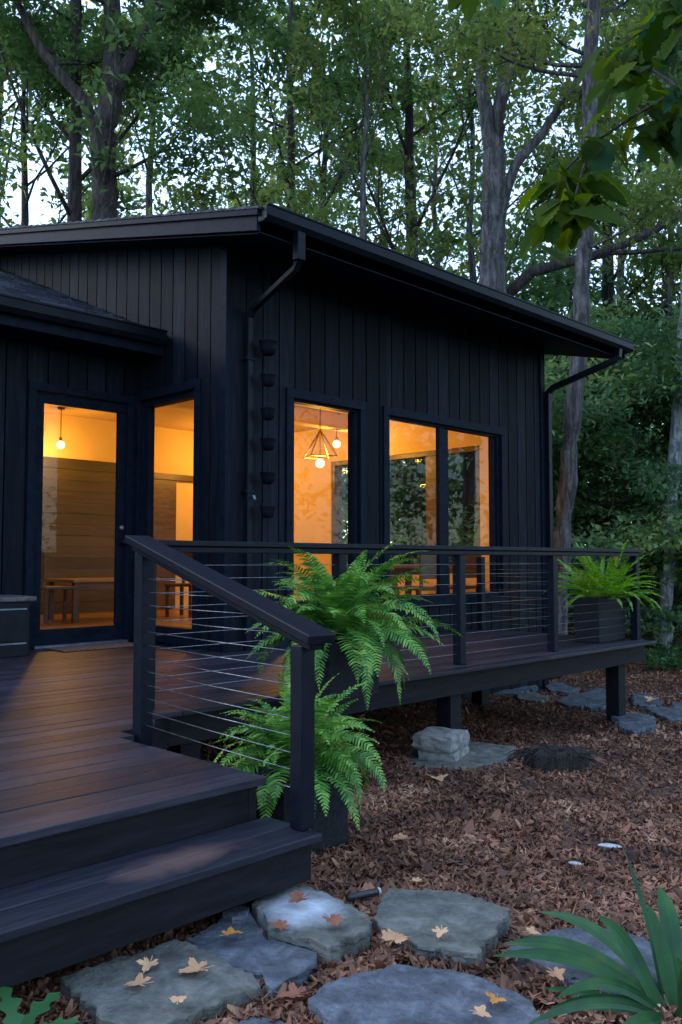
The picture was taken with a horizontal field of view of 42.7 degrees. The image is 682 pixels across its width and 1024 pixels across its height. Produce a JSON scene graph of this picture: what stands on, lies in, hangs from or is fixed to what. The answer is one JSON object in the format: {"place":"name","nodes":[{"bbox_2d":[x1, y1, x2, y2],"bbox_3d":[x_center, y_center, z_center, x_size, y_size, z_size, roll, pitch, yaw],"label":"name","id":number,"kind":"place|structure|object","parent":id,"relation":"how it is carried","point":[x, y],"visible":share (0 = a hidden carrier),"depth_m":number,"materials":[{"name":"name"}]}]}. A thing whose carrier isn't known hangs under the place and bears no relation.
{"place":"outdoors","nodes":[
{"label":"outdoors","id":0,"kind":"place"},
{"bbox_2d":[0,0,680,542],"label":"sky","id":1,"kind":"structure","parent":0,"point":[37,207],"materials":[{"name":"white"}]},
{"bbox_2d":[0,564,681,1023],"bbox_3d":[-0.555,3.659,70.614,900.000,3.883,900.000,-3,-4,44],"label":"ground","id":2,"kind":"structure","parent":0,"point":[570,826],"depth_m":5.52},
{"bbox_2d":[0,39,53,227],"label":"tree","id":3,"kind":"object","parent":2,"relation":"on","point":[21,156],"visible":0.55,"depth_m":17.86,"materials":[{"name":"green plant"}]},
{"bbox_2d":[0,986,79,1023],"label":"seedling","id":4,"kind":"object","parent":2,"relation":"on","point":[9,1005],"visible":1,"depth_m":2.20,"materials":[{"name":"plant"}]},
{"bbox_2d":[0,0,134,222],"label":"tree","id":5,"kind":"object","parent":2,"relation":"on","point":[3,113],"visible":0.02,"depth_m":22.13,"materials":[{"name":"green plant"}]},
{"bbox_2d":[0,0,180,226],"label":"tree","id":6,"kind":"object","parent":2,"relation":"on","point":[50,131],"visible":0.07,"depth_m":19.72,"materials":[{"name":"green plant"}]},
{"bbox_2d":[6,0,235,224],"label":"tree","id":7,"kind":"object","parent":2,"relation":"on","point":[131,161],"visible":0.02,"depth_m":25.54,"materials":[{"name":"green plant"}]},
{"bbox_2d":[0,0,242,221],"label":"tree","id":8,"kind":"object","parent":2,"relation":"on","point":[72,206],"visible":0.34,"depth_m":17.29,"materials":[{"name":"green plant"}]},
{"bbox_2d":[0,0,276,219],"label":"tree","id":9,"kind":"object","parent":2,"relation":"on","point":[104,204],"visible":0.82,"depth_m":16.97,"materials":[{"name":"green plant"}]},
{"bbox_2d":[55,0,257,217],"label":"tree","id":10,"kind":"object","parent":2,"relation":"on","point":[196,190],"visible":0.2,"depth_m":21.17,"materials":[{"name":"green plant"}]},
{"bbox_2d":[60,939,260,1023],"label":"flagstone","id":11,"kind":"object","parent":2,"relation":"on","point":[102,993],"visible":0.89,"depth_m":2.36,"materials":[{"name":"stone"}]},
{"bbox_2d":[123,972,153,985],"bbox_3d":[-0.547,1.268,2.354,0.076,0.020,0.072,3,-4,-40],"label":"fallen leaf","id":12,"kind":"object","parent":11,"relation":"on","point":[139,980],"visible":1,"depth_m":2.37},
{"bbox_2d":[137,955,158,972],"bbox_3d":[-0.545,1.277,2.470,0.067,0.020,0.064,2,-4,-30],"label":"fallen leaf","id":13,"kind":"object","parent":11,"relation":"on","point":[146,963],"visible":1,"depth_m":2.47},
{"bbox_2d":[169,995,185,1004],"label":"fallen leaf","id":14,"kind":"object","parent":11,"relation":"on","point":[174,999],"visible":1,"depth_m":2.26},
{"bbox_2d":[176,957,214,972],"bbox_3d":[-0.402,1.266,2.428,0.088,0.019,0.092,-2,-4,27],"label":"fallen leaf","id":15,"kind":"object","parent":11,"relation":"on","point":[194,965],"visible":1,"depth_m":2.44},
{"bbox_2d":[0,817,321,987],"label":"entry steps","id":16,"kind":"structure","parent":2,"relation":"on","point":[51,924],"depth_m":2.62,"materials":[{"name":"wood"}]},
{"bbox_2d":[124,535,335,830],"bbox_3d":[-0.523,0.642,3.612,0.125,1.120,1.432,3,-4,-40],"label":"stair railing","id":17,"kind":"object","parent":16,"relation":"on","point":[308,637],"visible":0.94,"depth_m":3.42,"materials":[{"name":"black paint"}]},
{"bbox_2d":[117,0,343,211],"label":"tree","id":18,"kind":"object","parent":2,"relation":"on","point":[250,155],"visible":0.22,"depth_m":23.83,"materials":[{"name":"green plant"}]},
{"bbox_2d":[187,913,316,999],"bbox_3d":[-0.265,1.351,2.640,0.481,0.085,0.305,-3,-4,44],"label":"flagstone","id":19,"kind":"object","parent":2,"relation":"on","point":[273,965],"visible":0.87,"depth_m":2.59,"materials":[{"name":"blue stone"}]},
{"bbox_2d":[219,926,242,935],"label":"fallen leaf","id":20,"kind":"object","parent":19,"relation":"on","point":[230,930],"visible":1,"depth_m":2.69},
{"bbox_2d":[222,906,249,922],"bbox_3d":[-0.336,1.325,2.863,0.083,0.034,0.104,-3,-4,44],"label":"pebble","id":21,"kind":"object","parent":19,"relation":"on","point":[237,914],"visible":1,"depth_m":2.85,"materials":[{"name":"grey stone"}]},
{"bbox_2d":[238,1016,284,1023],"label":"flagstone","id":22,"kind":"object","parent":2,"relation":"on","point":[256,1020],"visible":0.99,"depth_m":2.26,"materials":[{"name":"grey stone"}]},
{"bbox_2d":[199,162,335,215],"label":"tree","id":23,"kind":"object","parent":2,"relation":"on","point":[236,203],"visible":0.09,"depth_m":33.01,"materials":[{"name":"green plant"}]},
{"bbox_2d":[231,758,347,854],"bbox_3d":[-0.229,1.287,3.864,0.360,0.380,0.380,-3,-4,44],"label":"planter box","id":24,"kind":"object","parent":2,"relation":"on","point":[331,827],"visible":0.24,"depth_m":3.77,"materials":[{"name":"wood"}]},
{"bbox_2d":[212,672,386,829],"bbox_3d":[-0.200,1.038,3.856,0.810,0.716,0.854,0,-3,7],"label":"fern","id":25,"kind":"object","parent":24,"relation":"in","point":[327,730],"visible":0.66,"depth_m":3.75,"materials":[{"name":"green plant"}]},
{"bbox_2d":[278,981,312,997],"bbox_3d":[-0.122,1.306,2.377,0.083,0.019,0.080,-3,-4,43],"label":"fallen leaf","id":26,"kind":"object","parent":2,"relation":"on","point":[294,991],"visible":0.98,"depth_m":2.38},
{"bbox_2d":[252,885,371,967],"bbox_3d":[-0.112,1.349,2.832,0.480,0.111,0.343,-3,-4,44],"label":"flagstone","id":27,"kind":"object","parent":2,"relation":"on","point":[310,927],"visible":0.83,"depth_m":2.76,"materials":[{"name":"stone"}]},
{"bbox_2d":[268,919,289,929],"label":"fallen leaf","id":28,"kind":"object","parent":27,"relation":"on","point":[279,924],"visible":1,"depth_m":2.71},
{"bbox_2d":[288,889,309,902],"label":"fallen leaf","id":29,"kind":"object","parent":27,"relation":"on","point":[297,897],"visible":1,"depth_m":2.89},
{"bbox_2d":[323,913,342,925],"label":"fallen leaf","id":30,"kind":"object","parent":27,"relation":"on","point":[334,919],"visible":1,"depth_m":2.73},
{"bbox_2d":[0,202,633,710],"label":"house","id":31,"kind":"structure","parent":2,"relation":"on","point":[132,346],"depth_m":8.79,"materials":[{"name":"black"}]},
{"bbox_2d":[41,548,78,623],"bbox_3d":[-3.598,0.923,10.996,0.446,0.940,0.440,2,-4,-36],"label":"chair","id":32,"kind":"object","parent":31,"relation":"on","point":[64,588],"visible":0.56,"depth_m":10.83,"materials":[{"name":"brown wood"}]},
{"bbox_2d":[57,407,64,448],"bbox_3d":[-3.935,-1.178,12.265,0.110,0.584,0.110,-3,-4,44],"label":"pendant lamp","id":33,"kind":"object","parent":31,"relation":"hanging from","point":[60,444],"visible":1,"depth_m":12.24,"materials":[{"name":"white glass"}]},
{"bbox_2d":[32,392,126,645],"bbox_3d":[-2.453,0.070,8.275,0.140,2.318,0.956,-3,-4,44],"label":"door","id":34,"kind":"structure","parent":31,"relation":"in","point":[115,631],"depth_m":8.31,"materials":[{"name":"black metal"}]},
{"bbox_2d":[45,578,160,621],"bbox_3d":[-3.204,1.164,11.737,0.800,0.542,1.300,-3,-4,44],"label":"table","id":35,"kind":"object","parent":31,"relation":"on","point":[80,583],"visible":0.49,"depth_m":11.35,"materials":[{"name":"brown wood"}]},
{"bbox_2d":[132,378,201,645],"bbox_3d":[-1.630,0.015,8.334,1.090,2.435,0.145,-3,-4,44],"label":"window","id":36,"kind":"structure","parent":31,"relation":"in","point":[146,402],"depth_m":8.54,"materials":[{"name":"black metal"}]},
{"bbox_2d":[164,553,191,616],"bbox_3d":[-2.178,0.996,12.298,0.440,0.940,0.446,-1,-3,23],"label":"chair","id":37,"kind":"object","parent":31,"relation":"on","point":[183,584],"visible":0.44,"depth_m":12.18,"materials":[{"name":"brown wood"}]},
{"bbox_2d":[259,271,278,639],"bbox_3d":[-0.657,-0.514,7.854,0.183,3.369,0.183,-3,-4,44],"label":"rain chain","id":38,"kind":"object","parent":31,"relation":"hanging from","point":[268,347],"visible":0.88,"depth_m":7.83,"materials":[{"name":"black metal"}]},
{"bbox_2d":[303,408,336,467],"bbox_3d":[-0.263,-1.048,10.998,0.355,0.984,0.355,1,-3,-18],"label":"pendant lamp","id":39,"kind":"object","parent":31,"relation":"hanging from","point":[319,462],"visible":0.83,"depth_m":10.96,"materials":[{"name":"gold metal"}]},
{"bbox_2d":[285,387,366,613],"bbox_3d":[-0.172,-0.083,8.606,0.145,2.140,1.100,-3,-4,44],"label":"window","id":40,"kind":"structure","parent":31,"relation":"in","point":[356,410],"depth_m":8.88,"materials":[{"name":"black metal"}]},
{"bbox_2d":[332,445,479,572],"bbox_3d":[0.941,0.022,13.020,2.900,1.760,0.170,-3,-4,44],"label":"window","id":41,"kind":"structure","parent":31,"relation":"in","point":[430,456],"depth_m":12.64,"materials":[{"name":"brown wood"}]},
{"bbox_2d":[393,555,436,595],"bbox_3d":[0.950,0.906,10.677,0.440,0.940,0.446,3,-4,-43],"label":"chair","id":42,"kind":"object","parent":31,"relation":"on","point":[425,573],"visible":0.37,"depth_m":10.48,"materials":[{"name":"brown wood"}]},
{"bbox_2d":[390,565,451,595],"bbox_3d":[0.794,1.058,11.456,0.800,0.722,1.200,-3,-4,44],"label":"table","id":43,"kind":"object","parent":31,"relation":"on","point":[398,569],"visible":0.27,"depth_m":10.99,"materials":[{"name":"brown wood"}]},
{"bbox_2d":[382,406,507,608],"bbox_3d":[1.196,-0.006,9.994,0.145,2.140,2.260,-3,-4,44],"label":"window","id":44,"kind":"structure","parent":31,"relation":"in","point":[496,436],"depth_m":9.99,"materials":[{"name":"black metal"}]},
{"bbox_2d":[435,555,480,593],"bbox_3d":[1.512,0.937,11.247,0.446,0.940,0.440,-3,-4,41],"label":"chair","id":45,"kind":"object","parent":31,"relation":"on","point":[470,571],"visible":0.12,"depth_m":11.09,"materials":[{"name":"brown wood"}]},
{"bbox_2d":[162,0,474,219],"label":"tree","id":46,"kind":"object","parent":2,"relation":"on","point":[244,40],"visible":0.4,"depth_m":19.70,"materials":[{"name":"green plant"}]},
{"bbox_2d":[0,629,656,889],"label":"deck","id":47,"kind":"structure","parent":2,"relation":"on","point":[86,779],"depth_m":4.62,"materials":[{"name":"wood"}]},
{"bbox_2d":[0,595,36,657],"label":"storage bench","id":48,"kind":"object","parent":47,"relation":"on","point":[14,625],"visible":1,"depth_m":7.24,"materials":[{"name":"wood"}]},
{"bbox_2d":[46,642,133,651],"bbox_3d":[-2.234,1.237,8.009,0.340,0.012,0.840,-3,-4,44],"label":"door mat","id":49,"kind":"object","parent":47,"relation":"on","point":[94,647],"depth_m":7.89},
{"bbox_2d":[289,635,379,700],"bbox_3d":[-0.047,0.979,5.361,0.383,0.400,0.440,-3,-4,44],"label":"planter box","id":50,"kind":"object","parent":47,"relation":"attached to","point":[336,662],"visible":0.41,"depth_m":5.15,"materials":[{"name":"wood"}]},
{"bbox_2d":[245,538,462,709],"bbox_3d":[0.051,0.655,5.385,1.232,0.996,1.250,-1,-3,23],"label":"fern","id":51,"kind":"object","parent":50,"relation":"in","point":[343,608],"visible":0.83,"depth_m":5.24,"materials":[{"name":"green plant"}]},
{"bbox_2d":[153,540,641,707],"bbox_3d":[0.272,0.759,7.469,2.045,0.910,5.870,-3,-4,44],"label":"deck railing","id":52,"kind":"object","parent":47,"relation":"on","point":[338,552],"visible":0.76,"depth_m":6.72,"materials":[{"name":"black paint"}]},
{"bbox_2d":[573,597,624,642],"bbox_3d":[2.590,1.070,8.743,0.280,0.430,0.540,-3,-4,44],"label":"planter box","id":53,"kind":"object","parent":47,"relation":"on","point":[594,607],"visible":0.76,"depth_m":8.58,"materials":[{"name":"wood"}]},
{"bbox_2d":[557,540,663,610],"bbox_3d":[2.622,0.634,8.769,1.209,0.712,1.306,-3,-4,44],"label":"sword fern","id":54,"kind":"object","parent":53,"relation":"in","point":[610,581],"visible":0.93,"depth_m":8.64,"materials":[{"name":"green plant"}]},
{"bbox_2d":[209,0,464,264],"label":"tree","id":55,"kind":"object","parent":2,"relation":"on","point":[324,161],"visible":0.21,"depth_m":21.55,"materials":[{"name":"green plant"}]},
{"bbox_2d":[346,887,380,901],"bbox_3d":[0.081,1.365,3.113,0.133,0.026,0.026,2,-4,-29],"label":"drain pipe","id":56,"kind":"object","parent":2,"relation":"on","point":[364,894],"visible":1,"depth_m":3.10,"materials":[{"name":"plastic"}]},
{"bbox_2d":[78,743,681,1023],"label":"twigs","id":57,"kind":"object","parent":2,"relation":"on","point":[94,1019],"visible":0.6,"depth_m":3.61,"materials":[{"name":"wood"}]},
{"bbox_2d":[240,0,533,265],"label":"tree","id":58,"kind":"object","parent":2,"relation":"on","point":[356,16],"visible":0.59,"depth_m":17.28,"materials":[{"name":"green plant"}]},
{"bbox_2d":[326,98,479,474],"bbox_3d":[1.304,-4.314,26.513,6.536,15.359,6.147,2,-4,-29],"label":"tree","id":59,"kind":"object","parent":2,"relation":"on","point":[398,174],"visible":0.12,"depth_m":26.18,"materials":[{"name":"green plant"}]},
{"bbox_2d":[275,39,550,277],"bbox_3d":[2.621,-6.789,28.964,9.261,20.597,10.426,-2,-4,28],"label":"tree","id":60,"kind":"object","parent":2,"relation":"on","point":[477,197],"visible":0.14,"depth_m":29.40,"materials":[{"name":"green plant"}]},
{"bbox_2d":[307,964,550,1023],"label":"flagstone","id":61,"kind":"object","parent":2,"relation":"on","point":[397,994],"visible":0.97,"depth_m":2.31,"materials":[{"name":"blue stone"}]},
{"bbox_2d":[469,1005,491,1016],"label":"fallen leaf","id":62,"kind":"object","parent":61,"relation":"on","point":[481,1012],"visible":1,"depth_m":2.21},
{"bbox_2d":[486,992,506,1003],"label":"fallen leaf","id":63,"kind":"object","parent":61,"relation":"on","point":[493,999],"visible":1,"depth_m":2.28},
{"bbox_2d":[269,0,612,555],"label":"tree","id":64,"kind":"object","parent":2,"relation":"on","point":[407,143],"visible":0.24,"depth_m":20.08,"materials":[{"name":"green plant"}]},
{"bbox_2d":[372,888,509,970],"bbox_3d":[0.308,1.372,2.881,0.454,0.101,0.470,-1,-3,23],"label":"flagstone","id":65,"kind":"object","parent":2,"relation":"on","point":[477,927],"visible":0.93,"depth_m":2.83,"materials":[{"name":"stone"}]},
{"bbox_2d":[380,928,410,944],"bbox_3d":[0.167,1.297,2.670,0.102,0.021,0.114,5,-3,28],"label":"fallen leaf","id":66,"kind":"object","parent":65,"relation":"on","point":[390,934],"visible":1,"depth_m":2.67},
{"bbox_2d":[432,924,447,937],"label":"fallen leaf","id":67,"kind":"object","parent":65,"relation":"on","point":[440,932],"visible":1,"depth_m":2.71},
{"bbox_2d":[292,0,619,453],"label":"tree","id":68,"kind":"object","parent":2,"relation":"on","point":[439,62],"visible":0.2,"depth_m":20.12,"materials":[{"name":"green plant"}]},
{"bbox_2d":[404,741,515,772],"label":"ground slab","id":69,"kind":"structure","parent":2,"relation":"on","point":[479,754],"depth_m":6.23,"materials":[{"name":"stone"}]},
{"bbox_2d":[418,746,468,761],"bbox_3d":[0.743,1.742,6.282,0.288,0.108,0.369,-1,-5,25],"label":"stone block","id":70,"kind":"object","parent":69,"relation":"on","point":[457,755],"depth_m":6.13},
{"bbox_2d":[412,726,469,752],"bbox_3d":[0.720,1.637,6.282,0.309,0.126,0.390,-1,-5,28],"label":"stone block","id":71,"kind":"object","parent":70,"relation":"on","point":[438,739],"depth_m":6.15,"materials":[{"name":"stone"}]},
{"bbox_2d":[342,403,640,563],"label":"tree","id":72,"kind":"object","parent":2,"relation":"on","point":[411,474],"visible":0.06,"depth_m":18.01,"materials":[{"name":"green plant"}]},
{"bbox_2d":[342,295,653,574],"bbox_3d":[1.678,-0.655,18.490,6.838,7.424,9.711,2,-4,-27],"label":"tree","id":73,"kind":"object","parent":2,"relation":"on","point":[415,530],"visible":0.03,"depth_m":16.92,"materials":[{"name":"green plant"}]},
{"bbox_2d":[342,224,661,623],"bbox_3d":[3.723,-1.384,21.091,9.688,9.533,9.676,0,-3,-3],"label":"tree","id":74,"kind":"object","parent":2,"relation":"on","point":[537,284],"visible":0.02,"depth_m":19.27,"materials":[{"name":"green plant"}]},
{"bbox_2d":[342,419,663,573],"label":"woods","id":75,"kind":"object","parent":2,"relation":"on","point":[399,507],"depth_m":45.83,"materials":[{"name":"green plant"}]},
{"bbox_2d":[344,365,665,621],"bbox_3d":[3.414,-0.534,19.485,7.526,7.415,7.536,0,-3,0],"label":"tree","id":76,"kind":"object","parent":2,"relation":"on","point":[584,480],"visible":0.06,"depth_m":17.75,"materials":[{"name":"green plant"}]},
{"bbox_2d":[493,685,537,696],"bbox_3d":[2.211,2.216,10.823,0.396,0.091,1.158,-1,-4,25],"label":"path stone","id":77,"kind":"object","parent":2,"relation":"on","point":[524,689],"visible":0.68,"depth_m":10.59,"materials":[{"name":"grey stone"}]},
{"bbox_2d":[366,0,681,634],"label":"tree","id":78,"kind":"object","parent":2,"relation":"on","point":[567,489],"visible":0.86,"depth_m":13.39,"materials":[{"name":"green plant"}]},
{"bbox_2d":[513,692,548,704],"bbox_3d":[2.200,2.160,10.067,0.381,0.092,0.700,0,-3,2],"label":"path stone","id":79,"kind":"object","parent":2,"relation":"on","point":[532,697],"visible":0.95,"depth_m":9.97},
{"bbox_2d":[390,360,678,568],"bbox_3d":[3.083,-0.152,17.480,8.092,6.186,5.698,2,-4,-37],"label":"tree","id":80,"kind":"object","parent":2,"relation":"on","point":[557,397],"visible":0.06,"depth_m":16.89,"materials":[{"name":"green plant"}]},
{"bbox_2d":[391,243,679,623],"bbox_3d":[6.295,-1.584,22.302,12.948,9.898,9.117,0,-3,2],"label":"tree","id":81,"kind":"object","parent":2,"relation":"on","point":[554,278],"visible":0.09,"depth_m":21.45,"materials":[{"name":"green plant"}]},
{"bbox_2d":[452,0,658,292],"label":"tree","id":82,"kind":"object","parent":2,"relation":"on","point":[498,183],"visible":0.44,"depth_m":14.88,"materials":[{"name":"grey plant"}]},
{"bbox_2d":[507,742,603,773],"bbox_3d":[1.508,1.754,6.143,0.684,0.238,0.557,0,-3,-2],"label":"rock","id":83,"kind":"object","parent":2,"relation":"on","point":[545,757],"visible":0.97,"depth_m":6.07,"materials":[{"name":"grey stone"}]},
{"bbox_2d":[546,966,565,981],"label":"fallen leaf","id":84,"kind":"object","parent":2,"relation":"on","point":[557,972],"visible":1,"depth_m":2.48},
{"bbox_2d":[545,681,579,695],"bbox_3d":[2.781,2.242,11.072,0.408,0.091,0.999,0,-3,3],"label":"path stone","id":85,"kind":"object","parent":2,"relation":"on","point":[555,687],"visible":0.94,"depth_m":10.83,"materials":[{"name":"grey stone"}]},
{"bbox_2d":[447,0,681,608],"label":"tree","id":86,"kind":"object","parent":2,"relation":"on","point":[608,289],"visible":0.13,"depth_m":22.42,"materials":[{"name":"green plant"}]},
{"bbox_2d":[448,294,681,633],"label":"tree","id":87,"kind":"object","parent":2,"relation":"on","point":[550,365],"visible":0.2,"depth_m":15.89,"materials":[{"name":"green plant"}]},
{"bbox_2d":[462,129,678,625],"bbox_3d":[5.820,-3.365,22.615,5.225,13.055,5.556,0,-3,-1],"label":"tree","id":88,"kind":"object","parent":2,"relation":"on","point":[634,285],"visible":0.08,"depth_m":22.23,"materials":[{"name":"green plant"}]},
{"bbox_2d":[461,270,681,570],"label":"tree","id":89,"kind":"object","parent":2,"relation":"on","point":[631,315],"visible":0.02,"depth_m":21.32,"materials":[{"name":"green plant"}]},
{"bbox_2d":[463,124,681,545],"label":"tree","id":90,"kind":"object","parent":2,"relation":"on","point":[521,281],"visible":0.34,"depth_m":15.30,"materials":[{"name":"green plant"}]},
{"bbox_2d":[555,692,605,711],"bbox_3d":[2.815,2.158,9.891,0.635,0.091,1.126,-2,-4,30],"label":"path stone","id":91,"kind":"object","parent":2,"relation":"on","point":[592,701],"visible":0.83,"depth_m":9.71,"materials":[{"name":"grey stone"}]},
{"bbox_2d":[506,927,663,994],"bbox_3d":[0.783,1.372,2.637,0.456,0.093,0.444,-3,-4,44],"label":"flagstone","id":92,"kind":"object","parent":2,"relation":"on","point":[580,935],"visible":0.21,"depth_m":2.63,"materials":[{"name":"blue stone"}]},
{"bbox_2d":[493,850,681,1023],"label":"strap leaf plant","id":93,"kind":"object","parent":2,"relation":"on","point":[641,997],"visible":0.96,"depth_m":2.42,"materials":[{"name":"green plant"}]},
{"bbox_2d":[504,2,681,326],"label":"tree","id":94,"kind":"object","parent":2,"relation":"on","point":[618,136],"visible":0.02,"depth_m":29.04,"materials":[{"name":"green plant"}]},
{"bbox_2d":[597,843,621,848],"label":"pale pebble","id":95,"kind":"object","parent":2,"relation":"on","point":[607,845],"visible":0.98,"depth_m":4.02,"materials":[{"name":"white stone"}]},
{"bbox_2d":[544,299,681,637],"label":"tree","id":96,"kind":"object","parent":2,"relation":"on","point":[662,334],"visible":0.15,"depth_m":18.16,"materials":[{"name":"green plant"}]},
{"bbox_2d":[545,0,681,633],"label":"tree","id":97,"kind":"object","parent":2,"relation":"on","point":[631,23],"visible":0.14,"depth_m":20.29,"materials":[{"name":"green plant"}]},
{"bbox_2d":[552,348,681,641],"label":"tree","id":98,"kind":"object","parent":2,"relation":"on","point":[642,472],"visible":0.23,"depth_m":16.40,"materials":[{"name":"green plant"}]},
{"bbox_2d":[552,339,681,634],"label":"tree","id":99,"kind":"object","parent":2,"relation":"on","point":[662,432],"visible":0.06,"depth_m":19.58,"materials":[{"name":"green plant"}]},
{"bbox_2d":[553,322,681,581],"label":"tree","id":100,"kind":"object","parent":2,"relation":"on","point":[675,349],"visible":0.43,"depth_m":16.15,"materials":[{"name":"green plant"}]},
{"bbox_2d":[558,363,681,622],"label":"tree","id":101,"kind":"object","parent":2,"relation":"on","point":[655,578],"visible":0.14,"depth_m":17.28,"materials":[{"name":"green plant"}]},
{"bbox_2d":[611,713,655,737],"bbox_3d":[2.774,2.035,8.173,0.414,0.152,1.037,-1,-3,12],"label":"rock","id":102,"kind":"object","parent":2,"relation":"on","point":[638,724],"visible":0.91,"depth_m":8.15,"materials":[{"name":"grey stone"}]},
{"bbox_2d":[601,0,681,647],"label":"tree","id":103,"kind":"object","parent":2,"relation":"on","point":[675,452],"visible":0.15,"depth_m":16.73,"materials":[{"name":"green plant"}]},
{"bbox_2d":[630,694,662,710],"bbox_3d":[3.466,2.171,9.894,0.339,0.090,0.984,-1,-3,16],"label":"path stone","id":104,"kind":"object","parent":2,"relation":"on","point":[639,701],"visible":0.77,"depth_m":9.81,"materials":[{"name":"grey stone"}]},
{"bbox_2d":[614,10,681,451],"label":"tree","id":105,"kind":"object","parent":2,"relation":"on","point":[676,288],"visible":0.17,"depth_m":19.78,"materials":[{"name":"green plant"}]},
{"bbox_2d":[626,635,681,671],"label":"ground cover","id":106,"kind":"object","parent":2,"relation":"on","point":[661,658],"visible":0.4,"depth_m":13.95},
{"bbox_2d":[644,706,681,722],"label":"path stone","id":107,"kind":"object","parent":2,"relation":"on","point":[671,714],"visible":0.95,"depth_m":8.97,"materials":[{"name":"grey stone"}]},
{"bbox_2d":[448,0,501,21],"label":"overhanging twig","id":108,"kind":"object","parent":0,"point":[468,9],"visible":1,"depth_m":2.39,"materials":[{"name":"green plant"}]},
{"bbox_2d":[517,0,681,265],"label":"overhanging branch","id":109,"kind":"object","parent":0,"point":[569,213],"visible":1,"depth_m":2.47,"materials":[{"name":"green plant"}]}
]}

